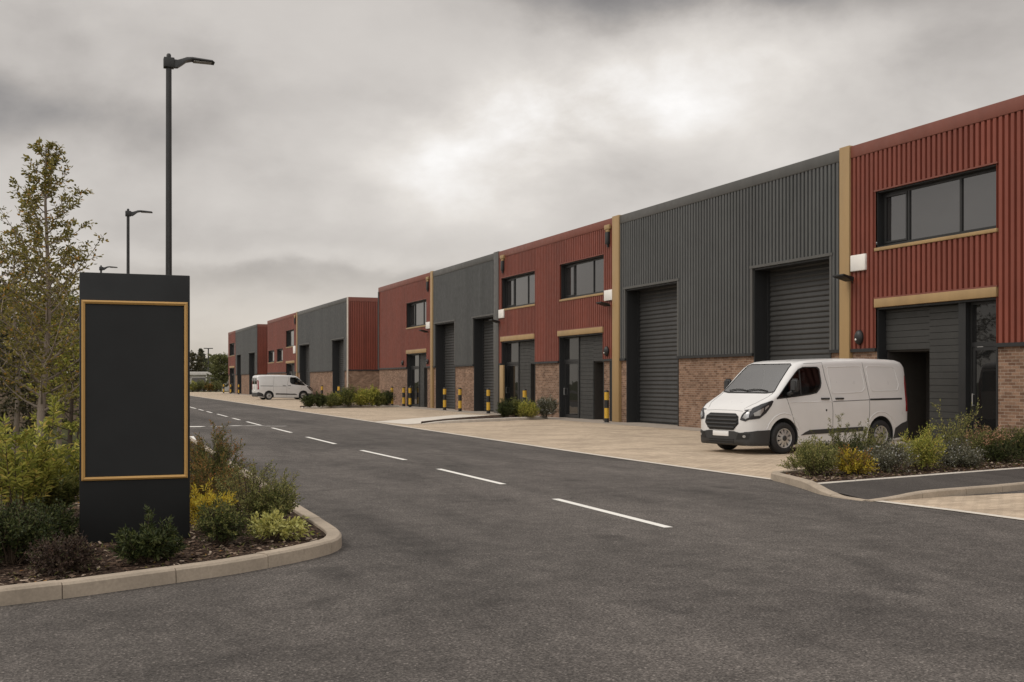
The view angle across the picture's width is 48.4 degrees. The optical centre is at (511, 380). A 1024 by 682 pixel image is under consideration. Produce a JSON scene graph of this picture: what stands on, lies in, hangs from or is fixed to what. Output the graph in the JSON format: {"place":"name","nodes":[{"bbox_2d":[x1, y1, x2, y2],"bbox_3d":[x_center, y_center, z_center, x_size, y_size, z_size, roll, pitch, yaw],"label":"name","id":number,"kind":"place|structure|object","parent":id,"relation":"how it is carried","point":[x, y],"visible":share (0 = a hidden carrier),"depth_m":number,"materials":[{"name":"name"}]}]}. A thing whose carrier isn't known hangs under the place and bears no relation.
{"place":"outdoors","nodes":[
{"label":"outdoors","id":0,"kind":"place"},
{"bbox_2d":[0,414,78,477],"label":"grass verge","id":1,"kind":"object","parent":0,"point":[65,433],"depth_m":29.89,"materials":[{"name":"green plant"}]},
{"bbox_2d":[0,230,59,452],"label":"tree","id":2,"kind":"object","parent":1,"relation":"on","point":[16,415],"visible":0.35,"depth_m":23.95,"materials":[{"name":"green plant"}]},
{"bbox_2d":[0,323,69,442],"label":"bush","id":3,"kind":"object","parent":1,"relation":"on","point":[5,409],"visible":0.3,"depth_m":24.00,"materials":[{"name":"green plant"}]},
{"bbox_2d":[0,255,69,376],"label":"tree","id":4,"kind":"object","parent":1,"relation":"on","point":[8,273],"visible":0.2,"depth_m":43.88,"materials":[{"name":"green plant"}]},
{"bbox_2d":[0,290,77,375],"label":"tree","id":5,"kind":"object","parent":1,"relation":"on","point":[40,324],"visible":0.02,"depth_m":47.58,"materials":[{"name":"green plant"}]},
{"bbox_2d":[0,339,78,444],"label":"bush","id":6,"kind":"object","parent":1,"relation":"on","point":[28,422],"visible":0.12,"depth_m":26.97,"materials":[{"name":"green plant"}]},
{"bbox_2d":[0,377,78,426],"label":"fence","id":7,"kind":"object","parent":1,"relation":"on","point":[46,405],"visible":0.02,"depth_m":37.15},
{"bbox_2d":[14,282,78,447],"bbox_3d":[-9.972,-0.328,24.929,1.689,3.743,1.976,0,0,-13],"label":"tree","id":8,"kind":"object","parent":1,"relation":"on","point":[58,441],"visible":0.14,"depth_m":24.93,"materials":[{"name":"green plant"}]},
{"bbox_2d":[16,319,78,455],"bbox_3d":[-8.948,0.129,22.959,2.032,2.827,2.168,0,0,-21],"label":"bush","id":9,"kind":"object","parent":1,"relation":"on","point":[71,426],"visible":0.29,"depth_m":22.95,"materials":[{"name":"green plant"}]},
{"bbox_2d":[17,292,78,442],"bbox_3d":[-10.248,-0.275,27.156,3.019,3.637,2.838,0,0,-21],"label":"bush","id":10,"kind":"object","parent":1,"relation":"on","point":[76,412],"visible":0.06,"depth_m":26.84,"materials":[{"name":"green plant"}]},
{"bbox_2d":[0,137,108,447],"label":"tree","id":11,"kind":"object","parent":1,"relation":"on","point":[42,372],"visible":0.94,"depth_m":20.44,"materials":[{"name":"green plant"}]},
{"bbox_2d":[125,209,152,273],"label":"street lamp","id":12,"kind":"object","parent":1,"relation":"on","point":[128,214],"visible":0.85,"depth_m":42.93,"materials":[{"name":"metal"}]},
{"bbox_2d":[163,53,214,274],"bbox_3d":[-6.459,-2.430,22.762,0.980,8.160,0.254,0,0,-21],"label":"street lamp","id":13,"kind":"object","parent":1,"relation":"on","point":[170,63],"visible":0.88,"depth_m":22.57,"materials":[{"name":"metal"}]},
{"bbox_2d":[377,414,486,423],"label":"pale path","id":14,"kind":"structure","parent":0,"point":[411,421],"depth_m":46.94,"materials":[{"name":"concrete"}]},
{"bbox_2d":[0,396,1023,681],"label":"road","id":15,"kind":"structure","parent":0,"point":[458,558],"depth_m":8.78,"materials":[{"name":"grey asphalt"}]},
{"bbox_2d":[0,442,325,585],"bbox_3d":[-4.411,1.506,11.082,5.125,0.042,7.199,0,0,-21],"label":"bark mulch","id":16,"kind":"object","parent":15,"relation":"on","point":[230,545],"visible":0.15,"depth_m":9.87,"materials":[{"name":"brown wood"}]},
{"bbox_2d":[0,493,58,564],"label":"shrub","id":17,"kind":"object","parent":16,"relation":"on","point":[20,529],"visible":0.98,"depth_m":9.35,"materials":[{"name":"green plant"}]},
{"bbox_2d":[0,393,77,516],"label":"shrub","id":18,"kind":"object","parent":16,"relation":"on","point":[31,478],"visible":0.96,"depth_m":11.29,"materials":[{"name":"green plant"}]},
{"bbox_2d":[18,465,78,511],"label":"shrub","id":19,"kind":"object","parent":16,"relation":"on","point":[65,491],"visible":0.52,"depth_m":11.91,"materials":[{"name":"green plant"}]},
{"bbox_2d":[26,494,78,542],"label":"shrub","id":20,"kind":"object","parent":16,"relation":"on","point":[64,520],"visible":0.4,"depth_m":10.58,"materials":[{"name":"green plant"}]},
{"bbox_2d":[30,438,78,509],"bbox_3d":[-4.983,1.056,12.750,0.825,0.924,0.745,0,0,-21],"label":"shrub","id":21,"kind":"object","parent":16,"relation":"on","point":[73,460],"visible":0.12,"depth_m":12.66,"materials":[{"name":"green plant"}]},
{"bbox_2d":[24,528,108,578],"bbox_3d":[-3.511,1.341,8.970,0.640,0.366,0.663,0,0,-21],"label":"shrub","id":22,"kind":"object","parent":16,"relation":"on","point":[54,557],"visible":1,"depth_m":8.90,"materials":[{"name":"purple plant"}]},
{"bbox_2d":[79,272,189,542],"bbox_3d":[-3.593,0.307,10.852,0.993,2.645,0.230,0,0,-21],"label":"totem sign","id":23,"kind":"object","parent":16,"relation":"on","point":[134,394],"visible":0.79,"depth_m":10.76,"materials":[{"name":"black metal"}]},
{"bbox_2d":[107,504,187,563],"bbox_3d":[-3.066,1.276,9.531,0.584,0.497,0.666,0,0,-3],"label":"shrub","id":24,"kind":"object","parent":16,"relation":"on","point":[149,543],"visible":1,"depth_m":9.46,"materials":[{"name":"green plant"}]},
{"bbox_2d":[1,492,319,579],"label":"weeds","id":25,"kind":"object","parent":16,"relation":"on","point":[156,559],"visible":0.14,"depth_m":10.11,"materials":[{"name":"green plant"}]},
{"bbox_2d":[14,502,317,581],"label":"fallen leaves","id":26,"kind":"object","parent":16,"relation":"on","point":[162,563],"visible":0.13,"depth_m":9.76,"materials":[{"name":"orange plant"}]},
{"bbox_2d":[190,477,238,526],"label":"shrub","id":27,"kind":"object","parent":16,"relation":"on","point":[197,499],"visible":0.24,"depth_m":11.48,"materials":[{"name":"yellow plant"}]},
{"bbox_2d":[190,452,252,505],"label":"shrub","id":28,"kind":"object","parent":16,"relation":"on","point":[201,477],"visible":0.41,"depth_m":13.06,"materials":[{"name":"green plant"}]},
{"bbox_2d":[191,492,255,544],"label":"shrub","id":29,"kind":"object","parent":16,"relation":"on","point":[220,527],"visible":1,"depth_m":10.43,"materials":[{"name":"green plant"}]},
{"bbox_2d":[190,420,256,488],"bbox_3d":[-3.999,1.012,15.143,1.023,1.012,0.954,0,0,9],"label":"shrub","id":30,"kind":"object","parent":16,"relation":"on","point":[221,456],"visible":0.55,"depth_m":15.15,"materials":[{"name":"green plant"}]},
{"bbox_2d":[215,458,287,522],"bbox_3d":[-2.787,1.166,12.185,0.793,0.705,0.851,0,0,-3],"label":"shrub","id":31,"kind":"object","parent":16,"relation":"on","point":[255,489],"visible":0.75,"depth_m":12.11,"materials":[{"name":"green plant"}]},
{"bbox_2d":[237,478,303,519],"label":"shrub","id":32,"kind":"object","parent":16,"relation":"on","point":[276,499],"visible":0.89,"depth_m":11.98,"materials":[{"name":"green plant"}]},
{"bbox_2d":[259,467,300,488],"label":"shrub","id":33,"kind":"object","parent":16,"relation":"on","point":[286,477],"visible":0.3,"depth_m":13.89,"materials":[{"name":"green plant"}]},
{"bbox_2d":[246,509,314,540],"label":"shrub","id":34,"kind":"object","parent":16,"relation":"on","point":[270,525],"visible":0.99,"depth_m":10.76,"materials":[{"name":"green plant"}]},
{"bbox_2d":[0,437,341,605],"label":"kerb","id":35,"kind":"structure","parent":15,"relation":"on","point":[330,542],"depth_m":9.05,"materials":[{"name":"concrete"}]},
{"bbox_2d":[866,482,1023,501],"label":"kerb","id":36,"kind":"structure","parent":15,"relation":"on","point":[973,490],"depth_m":15.86,"materials":[{"name":"concrete"}]},
{"bbox_2d":[0,0,1023,372],"label":"sky","id":37,"kind":"structure","parent":0,"point":[328,151],"materials":[{"name":"grey"}]},
{"bbox_2d":[190,392,936,479],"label":"paved forecourt","id":38,"kind":"structure","parent":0,"point":[685,448],"depth_m":32.73,"materials":[{"name":"beige concrete"}]},
{"bbox_2d":[195,379,209,391],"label":"shrub","id":39,"kind":"object","parent":38,"relation":"on","point":[202,386],"visible":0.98,"depth_m":164.65,"materials":[{"name":"green plant"}]},
{"bbox_2d":[211,380,224,391],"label":"shrub","id":40,"kind":"object","parent":38,"relation":"on","point":[217,386],"visible":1,"depth_m":164.77,"materials":[{"name":"green plant"}]},
{"bbox_2d":[228,331,252,392],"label":"industrial unit","id":41,"kind":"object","parent":38,"relation":"on","point":[232,356],"visible":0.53,"depth_m":148.33,"materials":[{"name":"metal"}]},
{"bbox_2d":[235,324,267,394],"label":"industrial unit","id":42,"kind":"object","parent":38,"relation":"on","point":[249,341],"visible":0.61,"depth_m":134.17,"materials":[{"name":"metal"}]},
{"bbox_2d":[252,375,312,399],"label":"van","id":43,"kind":"object","parent":38,"relation":"on","point":[268,387],"visible":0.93,"depth_m":96.94,"materials":[{"name":"white metal"}]},
{"bbox_2d":[267,312,297,376],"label":"industrial unit","id":44,"kind":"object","parent":38,"relation":"on","point":[281,343],"visible":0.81,"depth_m":113.18,"materials":[{"name":"metal"}]},
{"bbox_2d":[286,329,293,347],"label":"window","id":45,"kind":"structure","parent":44,"relation":"in","point":[290,333],"depth_m":110.07,"materials":[{"name":"grey glass"}]},
{"bbox_2d":[299,393,314,406],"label":"shrub","id":46,"kind":"object","parent":38,"relation":"on","point":[308,400],"visible":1,"depth_m":65.29,"materials":[{"name":"green plant"}]},
{"bbox_2d":[311,389,329,406],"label":"shrub","id":47,"kind":"object","parent":38,"relation":"on","point":[320,399],"visible":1,"depth_m":65.30,"materials":[{"name":"green plant"}]},
{"bbox_2d":[300,404,369,406],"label":"planting bed","id":48,"kind":"object","parent":38,"relation":"on","point":[340,405],"visible":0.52,"depth_m":70.37,"materials":[{"name":"brown soil"}]},
{"bbox_2d":[326,392,340,406],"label":"shrub","id":49,"kind":"object","parent":48,"relation":"on","point":[333,400],"visible":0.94,"depth_m":67.01,"materials":[{"name":"green plant"}]},
{"bbox_2d":[338,384,359,405],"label":"shrub","id":50,"kind":"object","parent":48,"relation":"on","point":[347,396],"visible":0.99,"depth_m":67.81,"materials":[{"name":"green plant"}]},
{"bbox_2d":[351,389,369,405],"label":"shrub","id":51,"kind":"object","parent":48,"relation":"on","point":[357,400],"visible":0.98,"depth_m":67.83,"materials":[{"name":"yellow plant"}]},
{"bbox_2d":[358,384,380,405],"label":"shrub","id":52,"kind":"object","parent":48,"relation":"on","point":[369,393],"visible":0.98,"depth_m":67.82,"materials":[{"name":"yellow plant"}]},
{"bbox_2d":[370,390,387,405],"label":"shrub","id":53,"kind":"object","parent":48,"relation":"on","point":[380,398],"visible":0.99,"depth_m":67.88,"materials":[{"name":"green plant"}]},
{"bbox_2d":[382,390,395,404],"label":"shrub","id":54,"kind":"object","parent":48,"relation":"on","point":[389,395],"visible":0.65,"depth_m":69.72,"materials":[{"name":"green plant"}]},
{"bbox_2d":[297,297,378,396],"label":"industrial unit","id":55,"kind":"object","parent":38,"relation":"on","point":[337,342],"visible":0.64,"depth_m":90.98,"materials":[{"name":"metal"}]},
{"bbox_2d":[301,405,398,407],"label":"kerb","id":56,"kind":"structure","parent":38,"relation":"on","point":[352,406],"depth_m":68.34,"materials":[{"name":"concrete"}]},
{"bbox_2d":[378,271,533,407],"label":"industrial unit","id":57,"kind":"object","parent":38,"relation":"on","point":[405,311],"visible":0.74,"depth_m":71.90,"materials":[{"name":"metal"}]},
{"bbox_2d":[406,298,426,328],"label":"window","id":58,"kind":"structure","parent":57,"relation":"in","point":[417,310],"depth_m":70.34,"materials":[{"name":"grey glass"}]},
{"bbox_2d":[433,251,499,412],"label":"industrial unit","id":59,"kind":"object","parent":38,"relation":"on","point":[465,329],"visible":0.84,"depth_m":60.99,"materials":[{"name":"metal"}]},
{"bbox_2d":[421,415,523,423],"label":"planting bed","id":60,"kind":"object","parent":38,"relation":"on","point":[483,417],"visible":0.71,"depth_m":45.98,"materials":[{"name":"soil"}]},
{"bbox_2d":[496,398,513,417],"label":"shrub","id":61,"kind":"object","parent":60,"relation":"on","point":[504,409],"visible":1,"depth_m":46.82,"materials":[{"name":"green plant"}]},
{"bbox_2d":[508,398,524,416],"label":"shrub","id":62,"kind":"object","parent":60,"relation":"on","point":[516,407],"visible":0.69,"depth_m":47.29,"materials":[{"name":"green plant"}]},
{"bbox_2d":[516,395,540,417],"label":"shrub","id":63,"kind":"object","parent":60,"relation":"on","point":[526,409],"visible":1,"depth_m":46.89,"materials":[{"name":"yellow plant"}]},
{"bbox_2d":[535,394,560,416],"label":"shrub","id":64,"kind":"object","parent":60,"relation":"on","point":[548,407],"visible":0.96,"depth_m":47.76,"materials":[{"name":"grey plant"}]},
{"bbox_2d":[196,396,771,479],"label":"flush kerb","id":65,"kind":"structure","parent":38,"relation":"on","point":[554,448],"depth_m":25.68,"materials":[{"name":"concrete"}]},
{"bbox_2d":[422,416,547,423],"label":"kerb","id":66,"kind":"structure","parent":38,"relation":"on","point":[492,419],"depth_m":44.91,"materials":[{"name":"concrete"}]},
{"bbox_2d":[399,406,982,448],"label":"concrete threshold","id":67,"kind":"object","parent":38,"relation":"on","point":[656,425],"visible":0.25,"depth_m":43.66,"materials":[{"name":"beige concrete"}]},
{"bbox_2d":[458,388,461,410],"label":"bollard","id":68,"kind":"object","parent":67,"relation":"on","point":[459,399],"visible":1,"depth_m":59.74,"materials":[{"name":"yellow metal"}]},
{"bbox_2d":[485,388,490,413],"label":"bollard","id":69,"kind":"object","parent":67,"relation":"on","point":[487,400],"visible":1,"depth_m":55.71,"materials":[{"name":"yellow metal"}]},
{"bbox_2d":[604,390,608,422],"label":"bollard","id":70,"kind":"object","parent":67,"relation":"on","point":[606,406],"visible":1,"depth_m":43.72,"materials":[{"name":"yellow metal"}]},
{"bbox_2d":[498,215,907,421],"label":"industrial unit","id":71,"kind":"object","parent":38,"relation":"on","point":[559,327],"visible":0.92,"depth_m":49.44,"materials":[{"name":"metal"}]},
{"bbox_2d":[501,270,534,310],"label":"window","id":72,"kind":"structure","parent":71,"relation":"in","point":[520,290],"depth_m":54.41,"materials":[{"name":"grey glass"}]},
{"bbox_2d":[559,253,603,301],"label":"window","id":73,"kind":"structure","parent":71,"relation":"in","point":[585,277],"depth_m":47.70,"materials":[{"name":"grey glass"}]},
{"bbox_2d":[604,289,611,300],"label":"alarm box","id":74,"kind":"object","parent":71,"relation":"attached to","point":[607,295],"visible":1,"depth_m":44.99,"materials":[{"name":"white plastic"}]},
{"bbox_2d":[700,358,907,453],"bbox_3d":[6.766,0.531,26.462,4.972,2.130,2.410,0,0,-30],"label":"van","id":75,"kind":"object","parent":38,"relation":"on","point":[778,406],"visible":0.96,"depth_m":25.63,"materials":[{"name":"metal"}]},
{"bbox_2d":[619,150,990,427],"bbox_3d":[15.144,-2.400,41.175,18.285,8.040,13.530,0,0,-21],"label":"industrial unit","id":76,"kind":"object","parent":38,"relation":"on","point":[720,284],"visible":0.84,"depth_m":37.20,"materials":[{"name":"metal"}]},
{"bbox_2d":[771,454,1016,500],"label":"kerb","id":77,"kind":"structure","parent":38,"relation":"on","point":[802,483],"depth_m":16.94,"materials":[{"name":"concrete"}]},
{"bbox_2d":[783,455,1023,482],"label":"planting bed","id":78,"kind":"object","parent":38,"relation":"on","point":[883,474],"visible":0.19,"depth_m":18.84,"materials":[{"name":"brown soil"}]},
{"bbox_2d":[776,456,800,469],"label":"shrub","id":79,"kind":"object","parent":78,"relation":"on","point":[787,464],"visible":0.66,"depth_m":19.00,"materials":[{"name":"green plant"}]},
{"bbox_2d":[790,433,843,475],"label":"shrub","id":80,"kind":"object","parent":78,"relation":"on","point":[813,460],"visible":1,"depth_m":18.21,"materials":[{"name":"green plant"}]},
{"bbox_2d":[827,412,849,456],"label":"shrub","id":81,"kind":"object","parent":78,"relation":"on","point":[832,434],"visible":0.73,"depth_m":20.64,"materials":[{"name":"green plant"}]},
{"bbox_2d":[819,433,880,456],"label":"shrub","id":82,"kind":"object","parent":78,"relation":"on","point":[853,444],"visible":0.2,"depth_m":20.52,"materials":[{"name":"green plant"}]},
{"bbox_2d":[830,444,879,474],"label":"shrub","id":83,"kind":"object","parent":78,"relation":"on","point":[851,462],"visible":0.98,"depth_m":18.33,"materials":[{"name":"yellow plant"}]},
{"bbox_2d":[848,421,872,447],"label":"shrub","id":84,"kind":"object","parent":78,"relation":"on","point":[862,437],"visible":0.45,"depth_m":21.01,"materials":[{"name":"green plant"}]},
{"bbox_2d":[862,418,888,452],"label":"shrub","id":85,"kind":"object","parent":78,"relation":"on","point":[873,439],"visible":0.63,"depth_m":20.67,"materials":[{"name":"green plant"}]},
{"bbox_2d":[856,435,921,472],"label":"shrub","id":86,"kind":"object","parent":78,"relation":"on","point":[888,457],"visible":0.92,"depth_m":18.91,"materials":[{"name":"grey plant"}]},
{"bbox_2d":[783,458,1023,477],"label":"weeds","id":87,"kind":"object","parent":78,"relation":"on","point":[912,465],"visible":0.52,"depth_m":19.23,"materials":[{"name":"green plant"}]},
{"bbox_2d":[892,421,948,469],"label":"shrub","id":88,"kind":"object","parent":78,"relation":"on","point":[925,448],"visible":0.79,"depth_m":19.24,"materials":[{"name":"green plant"}]},
{"bbox_2d":[916,399,990,464],"bbox_3d":[7.948,0.905,20.551,1.155,1.226,1.157,0,0,-21],"label":"shrub","id":89,"kind":"object","parent":78,"relation":"on","point":[951,435],"visible":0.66,"depth_m":20.41,"materials":[{"name":"green plant"}]},
{"bbox_2d":[931,435,987,466],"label":"shrub","id":90,"kind":"object","parent":78,"relation":"on","point":[946,457],"visible":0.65,"depth_m":20.05,"materials":[{"name":"grey plant"}]},
{"bbox_2d":[948,446,988,467],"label":"shrub","id":91,"kind":"object","parent":78,"relation":"on","point":[968,460],"visible":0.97,"depth_m":19.82,"materials":[{"name":"grey plant"}]},
{"bbox_2d":[961,421,1018,460],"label":"shrub","id":92,"kind":"object","parent":78,"relation":"on","point":[991,438],"visible":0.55,"depth_m":21.40,"materials":[{"name":"green plant"}]},
{"bbox_2d":[978,435,1023,463],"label":"shrub","id":93,"kind":"object","parent":78,"relation":"on","point":[998,455],"visible":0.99,"depth_m":21.10,"materials":[{"name":"green plant"}]},
{"bbox_2d":[997,424,1023,459],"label":"shrub","id":94,"kind":"object","parent":78,"relation":"on","point":[1018,435],"visible":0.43,"depth_m":21.80,"materials":[{"name":"green plant"}]},
{"bbox_2d":[818,467,1023,483],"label":"kerb","id":95,"kind":"structure","parent":38,"relation":"on","point":[917,475],"depth_m":18.06,"materials":[{"name":"concrete"}]},
{"bbox_2d":[839,95,1023,445],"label":"industrial unit","id":96,"kind":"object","parent":38,"relation":"on","point":[938,283],"visible":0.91,"depth_m":28.09,"materials":[{"name":"metal"}]},
{"bbox_2d":[832,274,853,282],"bbox_3d":[9.103,-2.781,30.992,0.575,0.222,0.495,0,0,-21],"label":"floodlight","id":97,"kind":"object","parent":96,"relation":"attached to","point":[844,277],"visible":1,"depth_m":30.87,"materials":[{"name":"black plastic"}]},
{"bbox_2d":[850,254,866,271],"bbox_3d":[9.399,-3.200,30.810,0.120,0.440,0.611,0,0,-21],"label":"alarm box","id":98,"kind":"object","parent":96,"relation":"attached to","point":[858,262],"visible":1,"depth_m":30.74,"materials":[{"name":"white plastic"}]},
{"bbox_2d":[854,330,863,344],"bbox_3d":[9.389,-1.180,30.773,0.244,0.400,0.300,0,0,-21],"label":"sounder","id":99,"kind":"object","parent":96,"relation":"attached to","point":[858,337],"visible":1,"depth_m":30.68,"materials":[{"name":"black plastic"}]},
{"bbox_2d":[874,162,998,250],"bbox_3d":[10.541,-4.250,28.294,0.325,1.618,4.313,0,0,-21],"label":"window","id":100,"kind":"structure","parent":96,"relation":"in","point":[964,203],"depth_m":28.25,"materials":[{"name":"grey glass"}]},
{"bbox_2d":[820,468,1023,498],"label":"footpath","id":101,"kind":"structure","parent":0,"point":[872,489],"depth_m":16.96,"materials":[{"name":"grey asphalt"}]},
{"bbox_2d":[875,493,1023,520],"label":"paved driveway","id":102,"kind":"structure","parent":0,"point":[1011,505],"depth_m":14.83,"materials":[{"name":"beige concrete"}]},
{"bbox_2d":[878,501,1023,519],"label":"flush kerb","id":103,"kind":"structure","parent":102,"relation":"on","point":[954,510],"depth_m":13.98,"materials":[{"name":"concrete"}]},
{"label":"ground","id":104,"kind":"structure","parent":0,"visible":0},
{"bbox_2d":[190,350,207,371],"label":"tree","id":105,"kind":"object","parent":104,"relation":"on","point":[193,358],"visible":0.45,"depth_m":199.89,"materials":[{"name":"green plant"}]},
{"bbox_2d":[190,348,209,371],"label":"conifer","id":106,"kind":"object","parent":104,"relation":"on","point":[201,350],"visible":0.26,"depth_m":214.76,"materials":[{"name":"green plant"}]},
{"bbox_2d":[190,372,228,390],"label":"building","id":107,"kind":"structure","parent":104,"relation":"on","point":[196,376],"depth_m":184.65,"materials":[{"name":"grey metal"}]},
{"bbox_2d":[201,353,228,390],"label":"tree","id":108,"kind":"object","parent":104,"relation":"on","point":[216,367],"visible":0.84,"depth_m":174.32,"materials":[{"name":"green plant"}]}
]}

